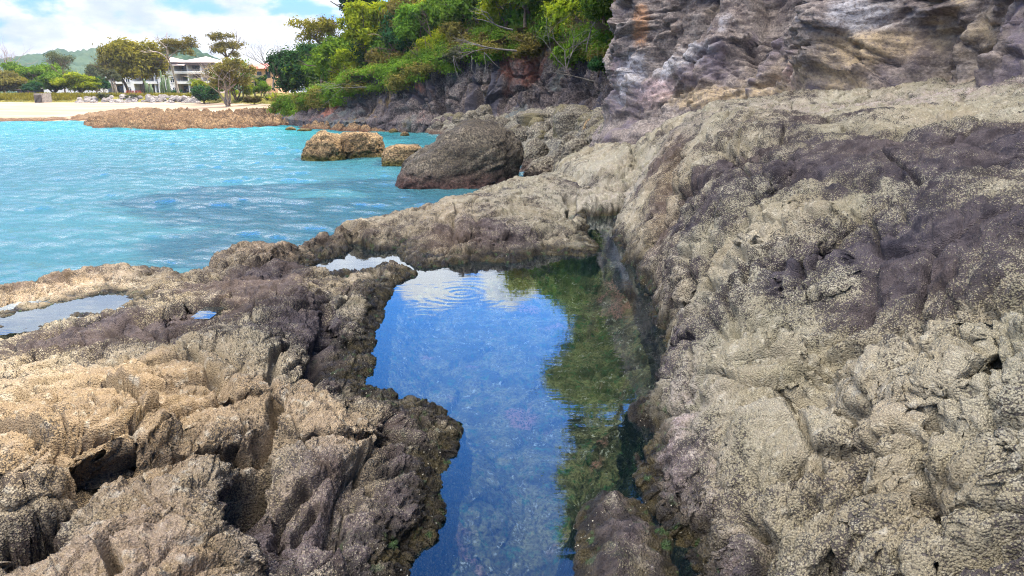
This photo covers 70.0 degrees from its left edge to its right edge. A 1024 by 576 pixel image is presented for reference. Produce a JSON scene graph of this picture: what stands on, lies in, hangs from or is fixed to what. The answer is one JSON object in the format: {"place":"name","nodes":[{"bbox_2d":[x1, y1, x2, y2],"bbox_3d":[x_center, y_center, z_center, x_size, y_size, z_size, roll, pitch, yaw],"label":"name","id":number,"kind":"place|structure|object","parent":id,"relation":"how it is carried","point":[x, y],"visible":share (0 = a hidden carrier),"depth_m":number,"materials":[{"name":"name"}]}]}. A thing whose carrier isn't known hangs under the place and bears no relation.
{"place":"outdoors","nodes":[
{"label":"outdoors","id":0,"kind":"place"},
{"bbox_2d":[13,45,241,92],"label":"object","id":1,"kind":"structure","parent":0,"point":[198,53],"depth_m":480.21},
{"bbox_2d":[0,102,270,120],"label":"beach","id":2,"kind":"structure","parent":0,"point":[67,110],"depth_m":115.59,"materials":[{"name":"sand"}]},
{"bbox_2d":[0,116,69,120],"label":"reef rock","id":3,"kind":"object","parent":2,"relation":"on","point":[53,118],"visible":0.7,"depth_m":92.35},
{"bbox_2d":[65,107,162,120],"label":"wet sand","id":4,"kind":"structure","parent":2,"relation":"on","point":[79,117],"depth_m":100.05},
{"bbox_2d":[189,84,221,103],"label":"bush","id":5,"kind":"object","parent":2,"relation":"on","point":[199,92],"visible":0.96,"depth_m":124.69,"materials":[{"name":"green plant"}]},
{"bbox_2d":[184,54,259,106],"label":"multi stem tree","id":6,"kind":"object","parent":2,"relation":"on","point":[226,70],"visible":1,"depth_m":110.50,"materials":[{"name":"green plant"}]},
{"bbox_2d":[241,94,262,103],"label":"bush","id":7,"kind":"object","parent":2,"relation":"on","point":[255,99],"visible":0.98,"depth_m":114.74,"materials":[{"name":"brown plant"}]},
{"bbox_2d":[264,45,315,94],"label":"tree","id":8,"kind":"object","parent":2,"relation":"on","point":[276,62],"visible":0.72,"depth_m":90.80,"materials":[{"name":"green plant"}]},
{"bbox_2d":[0,93,300,103],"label":"lawn","id":9,"kind":"structure","parent":0,"point":[233,100],"depth_m":135.94,"materials":[{"name":"green plant"}]},
{"bbox_2d":[0,70,29,91],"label":"umbrella tree","id":10,"kind":"object","parent":9,"relation":"on","point":[14,81],"visible":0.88,"depth_m":152.07,"materials":[{"name":"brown plant"}]},
{"bbox_2d":[0,34,30,71],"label":"bare tree","id":11,"kind":"object","parent":9,"relation":"on","point":[6,56],"visible":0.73,"depth_m":167.56,"materials":[{"name":"grey plant"}]},
{"bbox_2d":[0,59,61,82],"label":"umbrella tree","id":12,"kind":"object","parent":9,"relation":"on","point":[11,66],"visible":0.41,"depth_m":158.23,"materials":[{"name":"green plant"}]},
{"bbox_2d":[21,80,42,91],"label":"tree","id":13,"kind":"object","parent":9,"relation":"on","point":[34,85],"visible":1,"depth_m":141.83,"materials":[{"name":"green plant"}]},
{"bbox_2d":[33,93,51,102],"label":"concrete block","id":14,"kind":"structure","parent":9,"relation":"on","point":[42,97],"depth_m":133.11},
{"bbox_2d":[21,65,93,92],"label":"umbrella tree","id":15,"kind":"object","parent":9,"relation":"on","point":[44,77],"visible":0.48,"depth_m":150.39,"materials":[{"name":"green plant"}]},
{"bbox_2d":[43,49,75,92],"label":"tall tree","id":16,"kind":"object","parent":9,"relation":"on","point":[60,60],"visible":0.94,"depth_m":190.22,"materials":[{"name":"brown plant"}]},
{"bbox_2d":[40,83,106,92],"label":"house","id":17,"kind":"structure","parent":9,"relation":"on","point":[66,89],"depth_m":217.29,"materials":[{"name":"white concrete"}]},
{"bbox_2d":[49,70,102,93],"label":"umbrella tree","id":18,"kind":"object","parent":9,"relation":"on","point":[71,78],"visible":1,"depth_m":147.99,"materials":[{"name":"green plant"}]},
{"bbox_2d":[84,63,101,92],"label":"round tree","id":19,"kind":"object","parent":9,"relation":"on","point":[89,70],"visible":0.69,"depth_m":175.73,"materials":[{"name":"green plant"}]},
{"bbox_2d":[0,92,191,99],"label":"grass","id":20,"kind":"structure","parent":9,"relation":"on","point":[27,95],"depth_m":137.32,"materials":[{"name":"green plant"}]},
{"bbox_2d":[95,75,111,91],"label":"round tree","id":21,"kind":"object","parent":9,"relation":"on","point":[105,85],"visible":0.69,"depth_m":172.67,"materials":[{"name":"green plant"}]},
{"bbox_2d":[88,43,127,92],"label":"tall tree","id":22,"kind":"object","parent":9,"relation":"on","point":[104,62],"visible":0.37,"depth_m":154.75,"materials":[{"name":"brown plant"}]},
{"bbox_2d":[98,68,117,92],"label":"pale tree","id":23,"kind":"object","parent":9,"relation":"on","point":[113,71],"visible":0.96,"depth_m":143.50,"materials":[{"name":"green plant"}]},
{"bbox_2d":[103,71,122,92],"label":"pale tree","id":24,"kind":"object","parent":9,"relation":"on","point":[114,78],"visible":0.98,"depth_m":144.10,"materials":[{"name":"green plant"}]},
{"bbox_2d":[99,35,170,93],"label":"tall tree","id":25,"kind":"object","parent":9,"relation":"on","point":[133,60],"visible":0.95,"depth_m":153.06,"materials":[{"name":"green plant"}]},
{"bbox_2d":[160,70,170,92],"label":"column cactus","id":26,"kind":"object","parent":9,"relation":"on","point":[162,87],"depth_m":141.49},
{"bbox_2d":[105,57,227,92],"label":"apartment building","id":27,"kind":"structure","parent":9,"relation":"on","point":[182,68],"depth_m":197.71,"materials":[{"name":"paint"}]},
{"bbox_2d":[141,32,200,92],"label":"tall tree","id":28,"kind":"object","parent":9,"relation":"on","point":[166,43],"visible":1,"depth_m":148.06,"materials":[{"name":"green plant"}]},
{"bbox_2d":[191,78,210,87],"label":"bush","id":29,"kind":"object","parent":9,"relation":"on","point":[198,82],"visible":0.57,"depth_m":130.31,"materials":[{"name":"green plant"}]},
{"bbox_2d":[205,29,248,56],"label":"tall tree","id":30,"kind":"object","parent":9,"relation":"on","point":[220,48],"visible":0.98,"depth_m":162.14,"materials":[{"name":"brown plant"}]},
{"bbox_2d":[212,58,260,99],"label":"multi stem tree","id":31,"kind":"object","parent":9,"relation":"on","point":[239,89],"visible":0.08,"depth_m":121.28,"materials":[{"name":"green plant"}]},
{"bbox_2d":[240,83,253,96],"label":"bush","id":32,"kind":"object","parent":9,"relation":"on","point":[246,91],"visible":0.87,"depth_m":122.72,"materials":[{"name":"green plant"}]},
{"bbox_2d":[248,81,271,96],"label":"bush","id":33,"kind":"object","parent":9,"relation":"on","point":[263,86],"visible":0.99,"depth_m":120.74,"materials":[{"name":"green plant"}]},
{"bbox_2d":[244,40,292,90],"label":"bare tree","id":34,"kind":"object","parent":9,"relation":"on","point":[261,53],"visible":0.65,"depth_m":143.07,"materials":[{"name":"grey wood"}]},
{"bbox_2d":[249,63,288,92],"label":"house","id":35,"kind":"structure","parent":9,"relation":"on","point":[261,67],"depth_m":178.00,"materials":[{"name":"paint"}]},
{"bbox_2d":[0,47,304,92],"bbox_3d":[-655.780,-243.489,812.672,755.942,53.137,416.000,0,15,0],"label":"hills","id":36,"kind":"structure","parent":0,"point":[83,57],"depth_m":782.50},
{"bbox_2d":[0,0,389,91],"label":"sky","id":37,"kind":"structure","parent":0,"point":[44,25],"materials":[{"name":"white"}]},
{"bbox_2d":[0,120,523,284],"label":"sea","id":38,"kind":"structure","parent":0,"point":[75,194],"depth_m":26.09,"materials":[{"name":"liquid"}]},
{"bbox_2d":[84,107,288,129],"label":"reef rock","id":39,"kind":"object","parent":38,"relation":"in","point":[177,118],"visible":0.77,"depth_m":77.67,"materials":[{"name":"stone"}]},
{"bbox_2d":[301,130,346,160],"bbox_3d":[-10.203,-7.379,39.790,2.773,2.402,2.314,0,15,0],"label":"boulder","id":40,"kind":"object","parent":38,"relation":"in","point":[322,145],"visible":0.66,"depth_m":38.94,"materials":[{"name":"stone"}]},
{"bbox_2d":[298,116,395,131],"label":"reef rock","id":41,"kind":"object","parent":38,"relation":"in","point":[351,127],"visible":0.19,"depth_m":69.20,"materials":[{"name":"stone"}]},
{"bbox_2d":[339,132,384,158],"bbox_3d":[-8.443,-7.525,40.514,2.953,2.294,2.341,0,15,0],"label":"boulder","id":42,"kind":"object","parent":38,"relation":"in","point":[363,144],"visible":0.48,"depth_m":39.47,"materials":[{"name":"stone"}]},
{"bbox_2d":[381,144,421,165],"bbox_3d":[-5.515,-6.476,36.745,2.154,1.436,1.816,0,15,0],"label":"boulder","id":43,"kind":"object","parent":38,"relation":"in","point":[396,155],"visible":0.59,"depth_m":35.98,"materials":[{"name":"stone"}]},
{"bbox_2d":[0,241,655,575],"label":"rock shelf","id":44,"kind":"object","parent":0,"point":[240,408],"visible":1,"depth_m":4.37,"materials":[{"name":"stone"}]},
{"bbox_2d":[275,33,613,132],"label":"sea cliff","id":45,"kind":"structure","parent":0,"point":[521,85],"depth_m":63.20,"materials":[{"name":"stone"}]},
{"bbox_2d":[311,77,382,118],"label":"bare branch","id":46,"kind":"object","parent":45,"relation":"on","point":[338,91],"visible":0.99,"depth_m":68.00,"materials":[{"name":"grey wood"}]},
{"bbox_2d":[452,33,516,58],"bbox_3d":[-2.153,-18.134,54.443,5.050,2.158,4.771,0,15,0],"label":"bare branch","id":47,"kind":"object","parent":45,"relation":"attached to","point":[486,47],"visible":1,"depth_m":55.05,"materials":[{"name":"grey wood"}]},
{"bbox_2d":[510,30,544,59],"bbox_3d":[1.415,-19.481,58.675,3.037,2.228,3.421,9,17,29],"label":"bush","id":48,"kind":"object","parent":45,"relation":"on","point":[532,49],"visible":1,"depth_m":58.30,"materials":[{"name":"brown plant"}]},
{"bbox_2d":[535,0,584,37],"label":"tree","id":49,"kind":"object","parent":45,"relation":"on","point":[563,8],"visible":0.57,"depth_m":55.35,"materials":[{"name":"green plant"}]},
{"bbox_2d":[538,51,594,81],"bbox_3d":[2.827,-12.751,41.918,3.060,1.836,3.060,7,17,24],"label":"bare shrub","id":50,"kind":"object","parent":45,"relation":"on","point":[562,71],"visible":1,"depth_m":42.26,"materials":[{"name":"plant"}]},
{"bbox_2d":[550,30,586,68],"bbox_3d":[4.697,-17.318,53.291,4.014,2.602,3.988,0,15,0],"label":"bush","id":51,"kind":"object","parent":45,"relation":"on","point":[558,53],"visible":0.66,"depth_m":52.74,"materials":[{"name":"green plant"}]},
{"bbox_2d":[587,49,605,76],"bbox_3d":[5.577,-14.101,45.754,1.920,1.772,2.093,0,15,0],"label":"bush","id":52,"kind":"object","parent":45,"relation":"on","point":[595,64],"visible":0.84,"depth_m":45.73,"materials":[{"name":"green plant"}]},
{"bbox_2d":[277,15,611,104],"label":"hillside","id":53,"kind":"structure","parent":0,"point":[600,25],"depth_m":60.07,"materials":[{"name":"green plant"}]},
{"bbox_2d":[278,52,319,89],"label":"tree","id":54,"kind":"object","parent":53,"relation":"on","point":[293,77],"visible":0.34,"depth_m":89.68,"materials":[{"name":"green plant"}]},
{"bbox_2d":[293,42,321,57],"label":"tree","id":55,"kind":"object","parent":53,"relation":"on","point":[308,47],"visible":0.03,"depth_m":91.35,"materials":[{"name":"green plant"}]},
{"bbox_2d":[284,13,340,84],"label":"tree","id":56,"kind":"object","parent":53,"relation":"on","point":[323,25],"visible":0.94,"depth_m":84.62,"materials":[{"name":"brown plant"}]},
{"bbox_2d":[300,58,327,85],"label":"tree","id":57,"kind":"object","parent":53,"relation":"on","point":[305,68],"visible":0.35,"depth_m":88.70,"materials":[{"name":"green plant"}]},
{"bbox_2d":[299,33,350,78],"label":"tree","id":58,"kind":"object","parent":53,"relation":"on","point":[323,52],"visible":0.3,"depth_m":82.37,"materials":[{"name":"green plant"}]},
{"bbox_2d":[328,58,364,81],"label":"bush","id":59,"kind":"object","parent":53,"relation":"on","point":[336,71],"visible":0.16,"depth_m":81.73,"materials":[{"name":"green plant"}]},
{"bbox_2d":[328,45,365,75],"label":"tree","id":60,"kind":"object","parent":53,"relation":"on","point":[342,59],"visible":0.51,"depth_m":81.07,"materials":[{"name":"green plant"}]},
{"bbox_2d":[330,0,379,17],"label":"tree","id":61,"kind":"object","parent":53,"relation":"on","point":[342,2],"visible":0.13,"depth_m":85.14,"materials":[{"name":"green plant"}]},
{"bbox_2d":[332,0,387,53],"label":"tree","id":62,"kind":"object","parent":53,"relation":"on","point":[358,24],"visible":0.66,"depth_m":77.51,"materials":[{"name":"green plant"}]},
{"bbox_2d":[347,39,387,67],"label":"tree","id":63,"kind":"object","parent":53,"relation":"on","point":[360,59],"visible":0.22,"depth_m":81.54,"materials":[{"name":"green plant"}]},
{"bbox_2d":[366,32,401,56],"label":"tree","id":64,"kind":"object","parent":53,"relation":"on","point":[376,43],"visible":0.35,"depth_m":77.03,"materials":[{"name":"green plant"}]},
{"bbox_2d":[364,44,405,66],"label":"bush","id":65,"kind":"object","parent":53,"relation":"on","point":[373,56],"visible":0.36,"depth_m":74.03,"materials":[{"name":"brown plant"}]},
{"bbox_2d":[367,7,418,53],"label":"tree","id":66,"kind":"object","parent":53,"relation":"on","point":[387,31],"visible":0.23,"depth_m":74.79,"materials":[{"name":"green plant"}]},
{"bbox_2d":[379,0,423,35],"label":"tree","id":67,"kind":"object","parent":53,"relation":"on","point":[391,5],"visible":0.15,"depth_m":74.66,"materials":[{"name":"green plant"}]},
{"bbox_2d":[388,0,439,48],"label":"tree","id":68,"kind":"object","parent":53,"relation":"on","point":[405,19],"visible":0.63,"depth_m":71.24,"materials":[{"name":"green plant"}]},
{"bbox_2d":[402,40,431,72],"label":"tree","id":69,"kind":"object","parent":53,"relation":"on","point":[411,53],"visible":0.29,"depth_m":66.17,"materials":[{"name":"green plant"}]},
{"bbox_2d":[412,15,458,53],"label":"tree","id":70,"kind":"object","parent":53,"relation":"on","point":[434,36],"visible":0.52,"depth_m":67.24,"materials":[{"name":"green plant"}]},
{"bbox_2d":[265,7,613,116],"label":"undergrowth","id":71,"kind":"object","parent":53,"relation":"on","point":[326,93],"visible":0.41,"depth_m":65.23,"materials":[{"name":"green plant"}]},
{"bbox_2d":[417,0,469,29],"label":"tree","id":72,"kind":"object","parent":53,"relation":"on","point":[435,11],"visible":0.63,"depth_m":68.75,"materials":[{"name":"green plant"}]},
{"bbox_2d":[440,40,466,63],"bbox_3d":[-4.831,-20.312,62.964,2.854,2.005,2.438,0,15,0],"label":"bush","id":73,"kind":"object","parent":53,"relation":"on","point":[456,53],"visible":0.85,"depth_m":62.49,"materials":[{"name":"green plant"}]},
{"bbox_2d":[437,19,470,43],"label":"tree","id":74,"kind":"object","parent":53,"relation":"on","point":[455,29],"visible":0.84,"depth_m":65.44,"materials":[{"name":"green plant"}]},
{"bbox_2d":[444,0,493,24],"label":"tree","id":75,"kind":"object","parent":53,"relation":"on","point":[465,6],"visible":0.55,"depth_m":65.03,"materials":[{"name":"green plant"}]},
{"bbox_2d":[465,5,497,27],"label":"tree","id":76,"kind":"object","parent":53,"relation":"on","point":[471,17],"visible":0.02,"depth_m":65.69,"materials":[{"name":"green plant"}]},
{"bbox_2d":[476,27,493,43],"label":"bush","id":77,"kind":"object","parent":53,"relation":"on","point":[481,36],"visible":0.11,"depth_m":62.72,"materials":[{"name":"green plant"}]},
{"bbox_2d":[470,6,512,30],"bbox_3d":[-2.319,-21.152,57.376,3.910,1.814,2.949,-12,19,-37],"label":"bare branch","id":78,"kind":"object","parent":53,"relation":"on","point":[492,20],"visible":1,"depth_m":57.36,"materials":[{"name":"grey wood"}]},
{"bbox_2d":[472,0,521,30],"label":"tree","id":79,"kind":"object","parent":53,"relation":"on","point":[492,8],"visible":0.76,"depth_m":60.47,"materials":[{"name":"green plant"}]},
{"bbox_2d":[497,4,530,42],"bbox_3d":[1.576,-22.782,62.357,7.030,5.451,5.395,0,15,0],"label":"tree","id":80,"kind":"object","parent":53,"relation":"on","point":[513,13],"visible":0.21,"depth_m":60.49,"materials":[{"name":"green plant"}]},
{"bbox_2d":[507,0,549,27],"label":"tree","id":81,"kind":"object","parent":53,"relation":"on","point":[525,3],"visible":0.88,"depth_m":58.27,"materials":[{"name":"green plant"}]},
{"bbox_2d":[527,0,556,16],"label":"tree","id":82,"kind":"object","parent":53,"relation":"on","point":[536,9],"visible":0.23,"depth_m":58.68,"materials":[{"name":"green plant"}]},
{"bbox_2d":[531,3,598,69],"bbox_3d":[3.376,-16.338,47.531,4.355,4.185,4.003,0,15,0],"label":"bare shrub","id":83,"kind":"object","parent":53,"relation":"on","point":[566,65],"visible":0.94,"depth_m":47.60,"materials":[{"name":"plant"}]},
{"bbox_2d":[561,9,607,57],"bbox_3d":[5.785,-17.837,51.141,4.315,3.934,4.117,11,18,35],"label":"tree","id":84,"kind":"object","parent":53,"relation":"on","point":[587,25],"visible":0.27,"depth_m":50.56,"materials":[{"name":"green plant"}]},
{"bbox_2d":[576,0,612,22],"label":"tree","id":85,"kind":"object","parent":53,"relation":"on","point":[597,10],"visible":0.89,"depth_m":44.91,"materials":[{"name":"green plant"}]},
{"bbox_2d":[303,141,637,280],"bbox_3d":[-7.270,-2.189,18.444,24.952,3.676,17.252,0,15,0],"label":"rock rim","id":86,"kind":"object","parent":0,"point":[519,227],"visible":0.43,"depth_m":11.44,"materials":[{"name":"stone"}]},
{"bbox_2d":[560,137,587,160],"bbox_3d":[2.208,-4.559,25.029,1.162,1.201,0.981,0,15,0],"label":"boulder","id":87,"kind":"object","parent":86,"relation":"on","point":[574,144],"visible":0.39,"depth_m":24.64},
{"bbox_2d":[424,107,589,174],"bbox_3d":[16.681,-10.253,45.878,77.803,4.859,58.063,0,15,0],"label":"rock terrace","id":88,"kind":"object","parent":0,"point":[552,145],"visible":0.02,"depth_m":50.02,"materials":[{"name":"stone"}]},
{"bbox_2d":[432,121,443,129],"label":"shore stone","id":89,"kind":"object","parent":88,"relation":"on","point":[437,125],"visible":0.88,"depth_m":63.04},
{"bbox_2d":[451,112,463,123],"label":"shore stone","id":90,"kind":"object","parent":88,"relation":"on","point":[457,116],"visible":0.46,"depth_m":61.95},
{"bbox_2d":[395,117,523,189],"bbox_3d":[-2.147,-4.887,28.830,5.395,3.601,4.079,0,15,0],"label":"boulder","id":91,"kind":"object","parent":88,"relation":"on","point":[475,153],"visible":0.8,"depth_m":27.28,"materials":[{"name":"stone"}]},
{"bbox_2d":[463,110,475,119],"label":"shore stone","id":92,"kind":"object","parent":88,"relation":"on","point":[468,114],"visible":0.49,"depth_m":61.02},
{"bbox_2d":[475,104,492,116],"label":"shore stone","id":93,"kind":"object","parent":88,"relation":"on","point":[482,110],"visible":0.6,"depth_m":60.79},
{"bbox_2d":[507,124,527,141],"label":"boulder","id":94,"kind":"object","parent":88,"relation":"on","point":[519,130],"visible":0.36,"depth_m":41.27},
{"bbox_2d":[515,112,551,126],"bbox_3d":[1.568,-10.531,46.428,2.708,1.239,2.447,0,15,0],"label":"boulder","id":95,"kind":"object","parent":88,"relation":"on","point":[523,118],"visible":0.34,"depth_m":45.38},
{"bbox_2d":[521,138,548,168],"bbox_3d":[1.111,-6.227,33.884,1.365,1.403,1.340,0,15,0],"label":"boulder","id":96,"kind":"object","parent":88,"relation":"on","point":[535,148],"visible":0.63,"depth_m":33.40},
{"bbox_2d":[523,163,551,176],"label":"boulder","id":97,"kind":"object","parent":88,"relation":"on","point":[535,169],"visible":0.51,"depth_m":28.88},
{"bbox_2d":[526,121,551,140],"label":"shore stone","id":98,"kind":"object","parent":88,"relation":"on","point":[536,126],"visible":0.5,"depth_m":40.29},
{"bbox_2d":[533,129,546,139],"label":"boulder","id":99,"kind":"object","parent":88,"relation":"on","point":[539,133],"visible":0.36,"depth_m":39.66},
{"bbox_2d":[536,155,554,168],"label":"boulder","id":100,"kind":"object","parent":88,"relation":"on","point":[548,161],"visible":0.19,"depth_m":29.42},
{"bbox_2d":[551,104,567,119],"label":"shore stone","id":101,"kind":"object","parent":88,"relation":"on","point":[561,107],"visible":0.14,"depth_m":41.97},
{"bbox_2d":[558,133,574,148],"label":"boulder","id":102,"kind":"object","parent":88,"relation":"on","point":[566,138],"visible":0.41,"depth_m":29.93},
{"bbox_2d":[552,112,584,139],"bbox_3d":[2.942,-8.059,37.009,1.790,1.691,1.618,0,15,0],"label":"boulder","id":103,"kind":"object","parent":88,"relation":"on","point":[564,123],"visible":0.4,"depth_m":36.27,"materials":[{"name":"stone"}]},
{"bbox_2d":[563,104,591,112],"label":"shore stone","id":104,"kind":"object","parent":88,"relation":"on","point":[576,108],"visible":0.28,"depth_m":39.98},
{"bbox_2d":[575,113,589,130],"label":"shore stone","id":105,"kind":"object","parent":88,"relation":"on","point":[582,117],"visible":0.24,"depth_m":32.28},
{"bbox_2d":[584,129,594,142],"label":"shore stone","id":106,"kind":"object","parent":88,"relation":"on","point":[589,134],"visible":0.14,"depth_m":27.71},
{"bbox_2d":[585,111,603,128],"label":"shore stone","id":107,"kind":"object","parent":88,"relation":"on","point":[595,119],"visible":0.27,"depth_m":28.62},
{"bbox_2d":[368,228,651,575],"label":"pool bed","id":108,"kind":"object","parent":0,"point":[536,386],"visible":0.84,"depth_m":7.12,"materials":[{"name":"liquid"}]},
{"bbox_2d":[408,274,419,294],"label":"pool rock","id":109,"kind":"object","parent":108,"relation":"on","point":[412,280],"visible":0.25,"depth_m":9.41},
{"bbox_2d":[555,490,679,575],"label":"pool rock","id":110,"kind":"object","parent":108,"relation":"on","point":[615,533],"visible":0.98,"depth_m":3.77,"materials":[{"name":"stone"}]},
{"bbox_2d":[588,75,1023,575],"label":"rock slope","id":111,"kind":"structure","parent":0,"point":[822,291],"depth_m":4.50,"materials":[{"name":"stone"}]},
{"bbox_2d":[589,0,1023,146],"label":"headland cliff","id":112,"kind":"structure","parent":0,"point":[664,60],"depth_m":17.93,"materials":[{"name":"stone"}]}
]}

